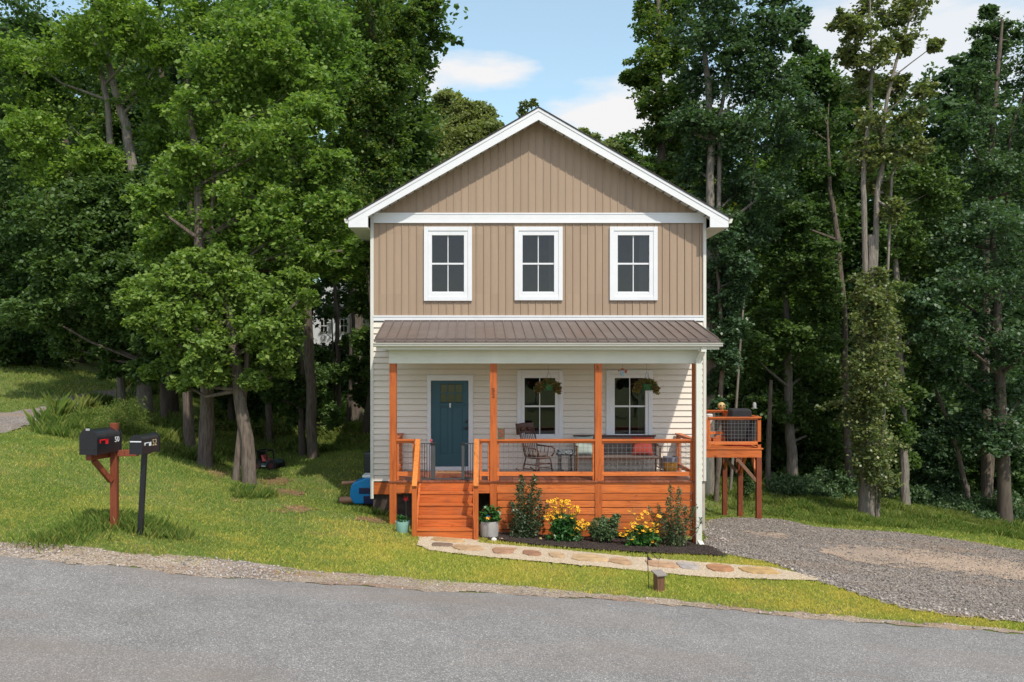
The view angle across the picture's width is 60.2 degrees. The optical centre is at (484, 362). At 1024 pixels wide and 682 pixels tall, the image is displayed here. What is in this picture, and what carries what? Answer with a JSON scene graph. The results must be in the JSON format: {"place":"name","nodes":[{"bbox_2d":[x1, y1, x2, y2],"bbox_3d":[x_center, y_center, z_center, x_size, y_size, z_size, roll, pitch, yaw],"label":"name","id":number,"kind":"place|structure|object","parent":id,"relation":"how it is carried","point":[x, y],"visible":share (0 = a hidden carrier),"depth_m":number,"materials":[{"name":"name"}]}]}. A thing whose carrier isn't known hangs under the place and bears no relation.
{"place":"outdoors","nodes":[
{"label":"outdoors","id":0,"kind":"place"},
{"bbox_2d":[0,388,134,432],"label":"side driveway","id":1,"kind":"structure","parent":0,"point":[9,421],"depth_m":25.65,"materials":[{"name":"grey gravel"}]},
{"bbox_2d":[421,439,452,479],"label":"safety gate","id":2,"kind":"structure","parent":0,"point":[432,444],"depth_m":19.27,"materials":[{"name":"grey metal"}]},
{"bbox_2d":[453,443,473,479],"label":"safety gate","id":3,"kind":"structure","parent":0,"point":[465,478],"depth_m":19.28,"materials":[{"name":"grey metal"}]},
{"bbox_2d":[0,359,1023,633],"bbox_3d":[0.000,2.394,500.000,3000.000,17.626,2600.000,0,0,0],"label":"ground","id":4,"kind":"structure","parent":0,"point":[86,365],"depth_m":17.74,"materials":[{"name":"plant"}]},
{"bbox_2d":[0,324,24,368],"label":"woodland shrub","id":5,"kind":"object","parent":4,"relation":"on","point":[5,350],"visible":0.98,"depth_m":35.15,"materials":[{"name":"green plant"}]},
{"bbox_2d":[0,313,51,365],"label":"woodland shrub","id":6,"kind":"object","parent":4,"relation":"on","point":[24,346],"visible":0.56,"depth_m":35.87,"materials":[{"name":"green plant"}]},
{"bbox_2d":[0,0,83,331],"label":"broadleaf tree","id":7,"kind":"object","parent":4,"relation":"on","point":[8,187],"visible":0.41,"depth_m":32.87,"materials":[{"name":"green plant"}]},
{"bbox_2d":[12,320,79,370],"bbox_3d":[-18.478,-0.786,36.827,3.770,2.639,2.037,0,0,-9],"label":"woodland shrub","id":8,"kind":"object","parent":4,"relation":"on","point":[58,361],"visible":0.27,"depth_m":36.43,"materials":[{"name":"green plant"}]},
{"bbox_2d":[0,12,144,362],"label":"broadleaf tree","id":9,"kind":"object","parent":4,"relation":"on","point":[90,81],"visible":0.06,"depth_m":40.76,"materials":[{"name":"green plant"}]},
{"bbox_2d":[0,164,180,418],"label":"broadleaf tree","id":10,"kind":"object","parent":4,"relation":"on","point":[85,286],"visible":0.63,"depth_m":28.15,"materials":[{"name":"green plant"}]},
{"bbox_2d":[0,0,189,412],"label":"broadleaf tree","id":11,"kind":"object","parent":4,"relation":"on","point":[101,16],"visible":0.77,"depth_m":30.22,"materials":[{"name":"green plant"}]},
{"bbox_2d":[86,423,138,529],"bbox_3d":[-5.873,1.938,13.819,0.816,1.970,0.411,0,0,-43],"label":"mailbox post","id":12,"kind":"object","parent":4,"relation":"on","point":[112,478],"visible":0.77,"depth_m":13.85,"materials":[{"name":"red wood"}]},
{"bbox_2d":[79,426,121,454],"bbox_3d":[-5.946,1.200,13.656,0.308,0.403,0.631,0,0,12],"label":"mailbox","id":13,"kind":"object","parent":12,"relation":"on","point":[99,441],"visible":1,"depth_m":13.43,"materials":[{"name":"black paint"}]},
{"bbox_2d":[79,428,97,454],"bbox_3d":[-6.008,1.200,13.372,0.304,0.403,0.018,0,0,12],"label":"door","id":14,"kind":"structure","parent":13,"relation":"in","point":[87,439],"depth_m":13.36,"materials":[{"name":"black paint"}]},
{"bbox_2d":[69,0,178,187],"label":"woodland tree","id":15,"kind":"object","parent":4,"relation":"on","point":[117,131],"visible":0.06,"depth_m":49.01,"materials":[{"name":"green plant"}]},
{"bbox_2d":[74,393,182,453],"bbox_3d":[-10.512,1.692,25.172,2.670,1.830,4.282,0,0,-41],"label":"weed thicket","id":16,"kind":"object","parent":4,"relation":"on","point":[128,408],"visible":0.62,"depth_m":25.02,"materials":[{"name":"green plant"}]},
{"bbox_2d":[137,453,150,535],"bbox_3d":[-5.328,2.158,13.750,0.185,1.509,0.200,0,0,0],"label":"mailbox post","id":17,"kind":"object","parent":4,"relation":"on","point":[142,494],"visible":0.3,"depth_m":13.71,"materials":[{"name":"black metal"}]},
{"bbox_2d":[129,432,159,454],"bbox_3d":[-5.303,1.255,13.763,0.216,0.304,0.566,0,0,7],"label":"mailbox","id":18,"kind":"object","parent":17,"relation":"on","point":[141,444],"visible":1,"depth_m":13.58,"materials":[{"name":"black paint"}]},
{"bbox_2d":[129,435,142,454],"bbox_3d":[-5.338,1.255,13.502,0.210,0.304,0.018,0,0,7],"label":"door","id":19,"kind":"structure","parent":18,"relation":"in","point":[136,448],"depth_m":13.49,"materials":[{"name":"black paint"}]},
{"bbox_2d":[53,0,245,414],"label":"broadleaf tree","id":20,"kind":"object","parent":4,"relation":"on","point":[160,134],"visible":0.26,"depth_m":30.63,"materials":[{"name":"green plant"}]},
{"bbox_2d":[120,223,195,447],"bbox_3d":[-9.042,-0.553,25.611,3.143,6.996,2.499,0,0,0],"label":"broadleaf tree","id":21,"kind":"object","parent":4,"relation":"on","point":[188,430],"visible":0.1,"depth_m":25.49,"materials":[{"name":"green plant"}]},
{"bbox_2d":[113,4,243,219],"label":"woodland tree","id":22,"kind":"object","parent":4,"relation":"on","point":[175,80],"visible":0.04,"depth_m":42.51,"materials":[{"name":"green plant"}]},
{"bbox_2d":[111,242,322,484],"bbox_3d":[-6.665,0.116,22.018,5.331,6.227,3.236,0,0,0],"label":"maple tree","id":23,"kind":"object","parent":4,"relation":"on","point":[168,314],"visible":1,"depth_m":21.56,"materials":[{"name":"green plant"}]},
{"bbox_2d":[175,292,302,420],"bbox_3d":[-9.049,-0.155,32.644,5.238,5.673,3.833,0,0,0],"label":"broadleaf tree","id":24,"kind":"object","parent":4,"relation":"on","point":[255,404],"visible":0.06,"depth_m":32.33,"materials":[{"name":"green plant"}]},
{"bbox_2d":[119,8,369,468],"bbox_3d":[-6.378,-3.325,24.294,7.117,12.679,4.635,0,0,0],"label":"maple tree","id":25,"kind":"object","parent":4,"relation":"on","point":[313,249],"visible":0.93,"depth_m":23.73,"materials":[{"name":"green plant"}]},
{"bbox_2d":[192,0,330,297],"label":"woodland tree","id":26,"kind":"object","parent":4,"relation":"on","point":[265,267],"visible":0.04,"depth_m":40.69,"materials":[{"name":"green plant"}]},
{"bbox_2d":[256,449,284,469],"bbox_3d":[-6.639,2.976,27.000,0.900,0.624,0.560,0,0,18],"label":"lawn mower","id":27,"kind":"object","parent":4,"relation":"on","point":[263,460],"visible":0.88,"depth_m":26.87,"materials":[{"name":"black plastic"}]},
{"bbox_2d":[192,380,363,419],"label":"undergrowth","id":28,"kind":"object","parent":4,"relation":"on","point":[329,398],"visible":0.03,"depth_m":39.41,"materials":[{"name":"green plant"}]},
{"bbox_2d":[262,328,302,443],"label":"tree","id":29,"kind":"object","parent":4,"relation":"on","point":[269,420],"depth_m":30.92,"materials":[{"name":"brown plant"}]},
{"bbox_2d":[214,400,362,443],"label":"undergrowth","id":30,"kind":"object","parent":4,"relation":"on","point":[281,427],"visible":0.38,"depth_m":31.52,"materials":[{"name":"green plant"}]},
{"bbox_2d":[204,0,376,458],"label":"broadleaf tree","id":31,"kind":"object","parent":4,"relation":"on","point":[337,54],"visible":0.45,"depth_m":27.66,"materials":[{"name":"green plant"}]},
{"bbox_2d":[251,329,344,456],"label":"ivy covered tree","id":32,"kind":"object","parent":4,"relation":"on","point":[328,415],"visible":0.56,"depth_m":28.90,"materials":[{"name":"green plant"}]},
{"bbox_2d":[248,127,350,333],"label":"woodland tree","id":33,"kind":"object","parent":4,"relation":"on","point":[319,312],"visible":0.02,"depth_m":47.72,"materials":[{"name":"green plant"}]},
{"bbox_2d":[310,270,349,408],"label":"slender tree","id":34,"kind":"object","parent":4,"relation":"on","point":[322,355],"visible":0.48,"depth_m":37.92,"materials":[{"name":"green plant"}]},
{"bbox_2d":[313,281,369,345],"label":"neighbour house","id":35,"kind":"structure","parent":4,"relation":"on","point":[320,336],"depth_m":62.00,"materials":[{"name":"white"}]},
{"bbox_2d":[333,234,369,434],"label":"broadleaf tree","id":36,"kind":"object","parent":4,"relation":"on","point":[355,369],"visible":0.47,"depth_m":31.05,"materials":[{"name":"green plant"}]},
{"bbox_2d":[339,473,372,503],"bbox_3d":[-2.972,3.127,21.892,1.194,0.720,0.615,0,0,0],"label":"toy play table","id":37,"kind":"object","parent":4,"relation":"on","point":[360,491],"visible":0.56,"depth_m":21.60,"materials":[{"name":"blue plastic"}]},
{"bbox_2d":[284,0,441,423],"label":"tulip poplar","id":38,"kind":"object","parent":4,"relation":"on","point":[386,82],"visible":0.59,"depth_m":35.24,"materials":[{"name":"green plant"}]},
{"bbox_2d":[316,0,467,322],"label":"woodland tree","id":39,"kind":"object","parent":4,"relation":"on","point":[422,125],"visible":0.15,"depth_m":40.84,"materials":[{"name":"green plant"}]},
{"bbox_2d":[410,87,504,171],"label":"broadleaf tree","id":40,"kind":"object","parent":4,"relation":"on","point":[468,123],"visible":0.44,"depth_m":52.74,"materials":[{"name":"green plant"}]},
{"bbox_2d":[0,541,1023,633],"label":"road shoulder","id":41,"kind":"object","parent":4,"relation":"on","point":[138,560],"visible":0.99,"depth_m":12.92,"materials":[{"name":"grey gravel"}]},
{"bbox_2d":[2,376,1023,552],"bbox_3d":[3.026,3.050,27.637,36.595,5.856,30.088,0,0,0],"label":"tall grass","id":42,"kind":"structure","parent":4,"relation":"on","point":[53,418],"depth_m":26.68,"materials":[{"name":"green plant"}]},
{"bbox_2d":[516,98,538,117],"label":"slender tree","id":43,"kind":"object","parent":4,"relation":"on","point":[531,104],"visible":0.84,"depth_m":55.79,"materials":[{"name":"green plant"}]},
{"bbox_2d":[344,106,732,544],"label":"house","id":44,"kind":"structure","parent":4,"relation":"on","point":[512,263],"depth_m":20.98,"materials":[{"name":"beige plastic"}]},
{"bbox_2d":[424,227,471,300],"bbox_3d":[-0.880,-2.344,21.000,1.142,1.761,0.120,0,0,0],"label":"window","id":45,"kind":"structure","parent":44,"relation":"in","point":[429,232],"depth_m":20.95,"materials":[{"name":"white plastic"}]},
{"bbox_2d":[515,422,557,471],"bbox_3d":[1.188,1.983,20.173,0.640,1.174,0.876,0,0,-44],"label":"rocking chair","id":46,"kind":"object","parent":44,"relation":"on","point":[523,428],"visible":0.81,"depth_m":20.24,"materials":[{"name":"brown wood"}]},
{"bbox_2d":[515,227,562,300],"bbox_3d":[1.273,-2.350,21.066,1.142,1.749,0.252,0,0,0],"label":"window","id":47,"kind":"structure","parent":44,"relation":"in","point":[555,234],"depth_m":20.96,"materials":[{"name":"white plastic"}]},
{"bbox_2d":[517,370,562,438],"bbox_3d":[1.309,1.011,21.000,1.095,1.666,0.120,0,0,0],"label":"window","id":48,"kind":"structure","parent":44,"relation":"in","point":[521,374],"depth_m":20.94,"materials":[{"name":"white plastic"}]},
{"bbox_2d":[533,372,561,394],"bbox_3d":[1.385,0.251,19.666,0.864,0.950,0.484,0,0,0],"label":"hanging basket","id":49,"kind":"object","parent":44,"relation":"hanging from","point":[548,384],"visible":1,"depth_m":19.69,"materials":[{"name":"green plastic"}]},
{"bbox_2d":[573,435,661,471],"bbox_3d":[3.059,2.140,20.492,1.970,0.862,0.645,0,0,0],"label":"porch bench","id":50,"kind":"object","parent":44,"relation":"on","point":[610,447],"visible":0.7,"depth_m":20.71,"materials":[{"name":"black wood"}]},
{"bbox_2d":[632,436,652,454],"bbox_3d":[3.641,1.927,20.400,0.480,0.427,0.208,0,0,8],"label":"pillow","id":51,"kind":"object","parent":50,"relation":"on","point":[643,447],"visible":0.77,"depth_m":20.32,"materials":[{"name":"red fabric"}]},
{"bbox_2d":[606,370,652,434],"bbox_3d":[3.430,1.011,21.066,1.101,1.666,0.252,0,0,0],"label":"window","id":52,"kind":"structure","parent":44,"relation":"in","point":[645,398],"depth_m":20.96,"materials":[{"name":"white plastic"}]},
{"bbox_2d":[609,227,657,300],"bbox_3d":[3.531,-2.350,21.066,1.136,1.749,0.252,0,0,0],"label":"window","id":53,"kind":"structure","parent":44,"relation":"in","point":[648,236],"depth_m":20.96,"materials":[{"name":"white plastic"}]},
{"bbox_2d":[632,364,663,394],"bbox_3d":[3.615,0.256,19.693,0.760,0.960,0.434,0,0,0],"label":"hanging basket","id":54,"kind":"object","parent":44,"relation":"hanging from","point":[645,384],"visible":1,"depth_m":19.69,"materials":[{"name":"green plastic"}]},
{"bbox_2d":[478,528,726,555],"bbox_3d":[2.342,3.778,18.515,4.995,0.310,2.070,0,0,0],"label":"mulch bed","id":55,"kind":"object","parent":4,"relation":"on","point":[605,546],"visible":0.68,"depth_m":18.22,"materials":[{"name":"brown wood"}]},
{"bbox_2d":[478,504,501,538],"bbox_3d":[0.100,3.329,18.523,0.543,0.723,0.464,0,0,14],"label":"planter","id":56,"kind":"object","parent":55,"relation":"on","point":[489,527],"visible":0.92,"depth_m":18.41,"materials":[{"name":"white ceramic"}]},
{"bbox_2d":[508,474,548,538],"bbox_3d":[0.906,3.083,18.748,0.896,1.513,0.714,0,0,0],"label":"upright shrub","id":57,"kind":"object","parent":55,"relation":"on","point":[525,527],"visible":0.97,"depth_m":18.60,"materials":[{"name":"green plant"}]},
{"bbox_2d":[543,497,589,541],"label":"yellow daisies","id":58,"kind":"object","parent":55,"relation":"on","point":[564,526],"visible":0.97,"depth_m":18.41,"materials":[{"name":"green plant"}]},
{"bbox_2d":[586,513,620,542],"bbox_3d":[2.520,3.515,18.654,0.697,0.666,0.634,0,0,37],"label":"round shrub","id":59,"kind":"object","parent":55,"relation":"on","point":[603,528],"visible":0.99,"depth_m":18.57,"materials":[{"name":"green plant"}]},
{"bbox_2d":[618,508,661,546],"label":"yellow daisies","id":60,"kind":"object","parent":55,"relation":"on","point":[643,535],"visible":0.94,"depth_m":18.35,"materials":[{"name":"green plant"}]},
{"bbox_2d":[647,484,702,546],"bbox_3d":[4.016,3.296,18.609,1.197,1.440,0.669,0,0,0],"label":"spreading shrub","id":61,"kind":"object","parent":55,"relation":"on","point":[670,536],"visible":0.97,"depth_m":18.59,"materials":[{"name":"green plant"}]},
{"bbox_2d":[578,127,636,162],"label":"broadleaf tree","id":62,"kind":"object","parent":4,"relation":"on","point":[617,146],"visible":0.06,"depth_m":58.85,"materials":[{"name":"green plant"}]},
{"bbox_2d":[604,126,670,169],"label":"woodland tree","id":63,"kind":"object","parent":4,"relation":"on","point":[639,157],"visible":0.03,"depth_m":59.45,"materials":[{"name":"green plant"}]},
{"bbox_2d":[651,569,666,591],"bbox_3d":[2.723,3.443,13.795,0.180,0.371,0.190,0,0,-20],"label":"bird box","id":64,"kind":"object","parent":4,"relation":"on","point":[659,575],"visible":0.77,"depth_m":13.75,"materials":[{"name":"brown wood"}]},
{"bbox_2d":[617,0,702,183],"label":"tulip poplar","id":65,"kind":"object","parent":4,"relation":"on","point":[644,79],"visible":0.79,"depth_m":34.63,"materials":[{"name":"green plant"}]},
{"bbox_2d":[665,106,747,339],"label":"woodland tree","id":66,"kind":"object","parent":4,"relation":"on","point":[689,189],"visible":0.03,"depth_m":40.73,"materials":[{"name":"green plant"}]},
{"bbox_2d":[706,227,761,501],"bbox_3d":[8.382,0.102,31.093,2.405,9.866,2.841,0,0,0],"label":"broadleaf tree","id":67,"kind":"object","parent":4,"relation":"on","point":[723,304],"visible":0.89,"depth_m":30.69,"materials":[{"name":"green plant"}]},
{"bbox_2d":[706,410,762,518],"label":"raised deck","id":68,"kind":"structure","parent":4,"relation":"on","point":[725,451],"depth_m":25.43,"materials":[{"name":"brown wood"}]},
{"bbox_2d":[723,408,756,445],"bbox_3d":[7.585,1.919,26.300,0.840,1.097,0.620,0,0,0],"label":"covered grill","id":69,"kind":"object","parent":68,"relation":"on","point":[738,432],"visible":0.63,"depth_m":26.00,"materials":[{"name":"black fabric"}]},
{"bbox_2d":[659,0,825,494],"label":"oak tree","id":70,"kind":"object","parent":4,"relation":"on","point":[791,23],"visible":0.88,"depth_m":31.54,"materials":[{"name":"green plant"}]},
{"bbox_2d":[714,360,786,471],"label":"woodland tree","id":71,"kind":"object","parent":4,"relation":"on","point":[778,456],"visible":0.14,"depth_m":40.35,"materials":[{"name":"green plant"}]},
{"bbox_2d":[743,425,782,475],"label":"woodland tree","id":72,"kind":"object","parent":4,"relation":"on","point":[772,445],"visible":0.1,"depth_m":40.29,"materials":[{"name":"green plant"}]},
{"bbox_2d":[765,380,772,485],"bbox_3d":[10.605,2.769,32.990,0.269,4.234,0.198,0,0,22],"label":"bare trunk","id":73,"kind":"object","parent":4,"relation":"on","point":[768,449],"visible":0.79,"depth_m":32.93,"materials":[{"name":"brown plant"}]},
{"bbox_2d":[716,106,830,394],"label":"woodland tree","id":74,"kind":"object","parent":4,"relation":"on","point":[764,167],"visible":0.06,"depth_m":42.58,"materials":[{"name":"green plant"}]},
{"bbox_2d":[724,246,851,476],"bbox_3d":[12.716,0.388,36.814,6.410,10.345,5.046,0,0,0],"label":"broadleaf tree","id":75,"kind":"object","parent":4,"relation":"on","point":[789,411],"visible":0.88,"depth_m":36.59,"materials":[{"name":"green plant"}]},
{"bbox_2d":[765,369,841,476],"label":"woodland tree","id":76,"kind":"object","parent":4,"relation":"on","point":[781,442],"visible":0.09,"depth_m":40.34,"materials":[{"name":"green plant"}]},
{"bbox_2d":[749,64,861,481],"bbox_3d":[13.362,-3.409,36.513,5.056,18.108,4.097,0,0,-37],"label":"broadleaf tree","id":77,"kind":"object","parent":4,"relation":"on","point":[798,221],"visible":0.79,"depth_m":35.96,"materials":[{"name":"green plant"}]},
{"bbox_2d":[798,416,844,480],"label":"woodland tree","id":78,"kind":"object","parent":4,"relation":"on","point":[827,456],"visible":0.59,"depth_m":38.46,"materials":[{"name":"green plant"}]},
{"bbox_2d":[762,44,930,384],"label":"woodland tree","id":79,"kind":"object","parent":4,"relation":"on","point":[852,229],"visible":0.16,"depth_m":42.04,"materials":[{"name":"green plant"}]},
{"bbox_2d":[814,265,912,515],"bbox_3d":[12.505,0.991,28.213,3.117,8.328,2.755,0,0,-22],"label":"leafy trunk growth","id":80,"kind":"object","parent":4,"relation":"on","point":[878,309],"visible":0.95,"depth_m":27.77,"materials":[{"name":"green plant"}]},
{"bbox_2d":[714,451,1021,494],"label":"undergrowth","id":81,"kind":"object","parent":4,"relation":"on","point":[784,472],"visible":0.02,"depth_m":38.02,"materials":[{"name":"green plant"}]},
{"bbox_2d":[834,356,927,482],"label":"woodland tree","id":82,"kind":"object","parent":4,"relation":"on","point":[911,413],"visible":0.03,"depth_m":38.70,"materials":[{"name":"green plant"}]},
{"bbox_2d":[823,0,946,517],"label":"forked tree","id":83,"kind":"object","parent":4,"relation":"on","point":[856,28],"visible":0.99,"depth_m":28.49,"materials":[{"name":"green plant"}]},
{"bbox_2d":[762,465,1023,520],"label":"undergrowth","id":84,"kind":"object","parent":4,"relation":"on","point":[840,487],"visible":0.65,"depth_m":31.66,"materials":[{"name":"green plant"}]},
{"bbox_2d":[846,121,981,404],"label":"woodland tree","id":85,"kind":"object","parent":4,"relation":"on","point":[941,161],"visible":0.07,"depth_m":41.05,"materials":[{"name":"green plant"}]},
{"bbox_2d":[870,155,971,504],"bbox_3d":[15.460,-1.081,31.764,4.663,12.674,2.987,0,0,-29],"label":"broadleaf tree","id":86,"kind":"object","parent":4,"relation":"on","point":[928,179],"visible":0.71,"depth_m":31.41,"materials":[{"name":"green plant"}]},
{"bbox_2d":[890,335,980,472],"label":"woodland tree","id":87,"kind":"object","parent":4,"relation":"on","point":[933,415],"visible":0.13,"depth_m":38.90,"materials":[{"name":"green plant"}]},
{"bbox_2d":[898,425,980,495],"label":"woodland tree","id":88,"kind":"object","parent":4,"relation":"on","point":[937,454],"visible":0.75,"depth_m":35.44,"materials":[{"name":"green plant"}]},
{"bbox_2d":[934,385,969,504],"bbox_3d":[17.446,3.089,33.000,1.761,5.460,0.200,0,0,0],"label":"bare trunk","id":89,"kind":"object","parent":4,"relation":"on","point":[963,475],"visible":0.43,"depth_m":32.94,"materials":[{"name":"brown plant"}]},
{"bbox_2d":[881,51,1023,388],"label":"woodland tree","id":90,"kind":"object","parent":4,"relation":"on","point":[944,105],"visible":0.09,"depth_m":42.37,"materials":[{"name":"green plant"}]},
{"bbox_2d":[900,193,1023,524],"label":"broadleaf tree","id":91,"kind":"object","parent":4,"relation":"on","point":[999,392],"visible":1,"depth_m":30.78,"materials":[{"name":"green plant"}]},
{"bbox_2d":[936,3,1023,503],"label":"broadleaf tree","id":92,"kind":"object","parent":4,"relation":"on","point":[974,82],"visible":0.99,"depth_m":33.56,"materials":[{"name":"green plant"}]},
{"bbox_2d":[960,402,1023,503],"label":"woodland tree","id":93,"kind":"object","parent":4,"relation":"on","point":[1017,479],"visible":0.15,"depth_m":34.51,"materials":[{"name":"green plant"}]},
{"bbox_2d":[964,97,1023,373],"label":"woodland tree","id":94,"kind":"object","parent":4,"relation":"on","point":[975,160],"visible":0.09,"depth_m":41.59,"materials":[{"name":"green plant"}]},
{"bbox_2d":[0,556,1023,681],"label":"road","id":95,"kind":"structure","parent":0,"point":[61,622],"depth_m":10.53,"materials":[{"name":"grey asphalt"}]},
{"bbox_2d":[0,0,1023,281],"label":"sky","id":96,"kind":"structure","parent":0,"point":[565,55],"materials":[{"name":"blue"}]},
{"bbox_2d":[417,536,822,579],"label":"garden path","id":97,"kind":"structure","parent":0,"point":[518,550],"depth_m":16.10,"materials":[{"name":"beige gravel"}]},
{"bbox_2d":[572,554,608,561],"bbox_3d":[1.927,3.615,16.318,0.692,0.115,0.802,0,0,0],"label":"flagstone","id":98,"kind":"object","parent":97,"relation":"on","point":[588,557],"visible":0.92,"depth_m":16.20,"materials":[{"name":"beige stone"}]},
{"bbox_2d":[738,566,779,573],"bbox_3d":[4.938,3.761,15.933,0.647,0.105,0.668,0,0,0],"label":"flagstone","id":99,"kind":"object","parent":97,"relation":"on","point":[758,570],"visible":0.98,"depth_m":15.85,"materials":[{"name":"beige stone"}]},
{"bbox_2d":[703,517,1023,622],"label":"driveway","id":100,"kind":"structure","parent":0,"point":[908,590],"depth_m":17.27,"materials":[{"name":"grey gravel"}]},
{"bbox_2d":[804,541,1023,584],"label":"dirt track","id":101,"kind":"structure","parent":100,"relation":"on","point":[900,556],"depth_m":18.99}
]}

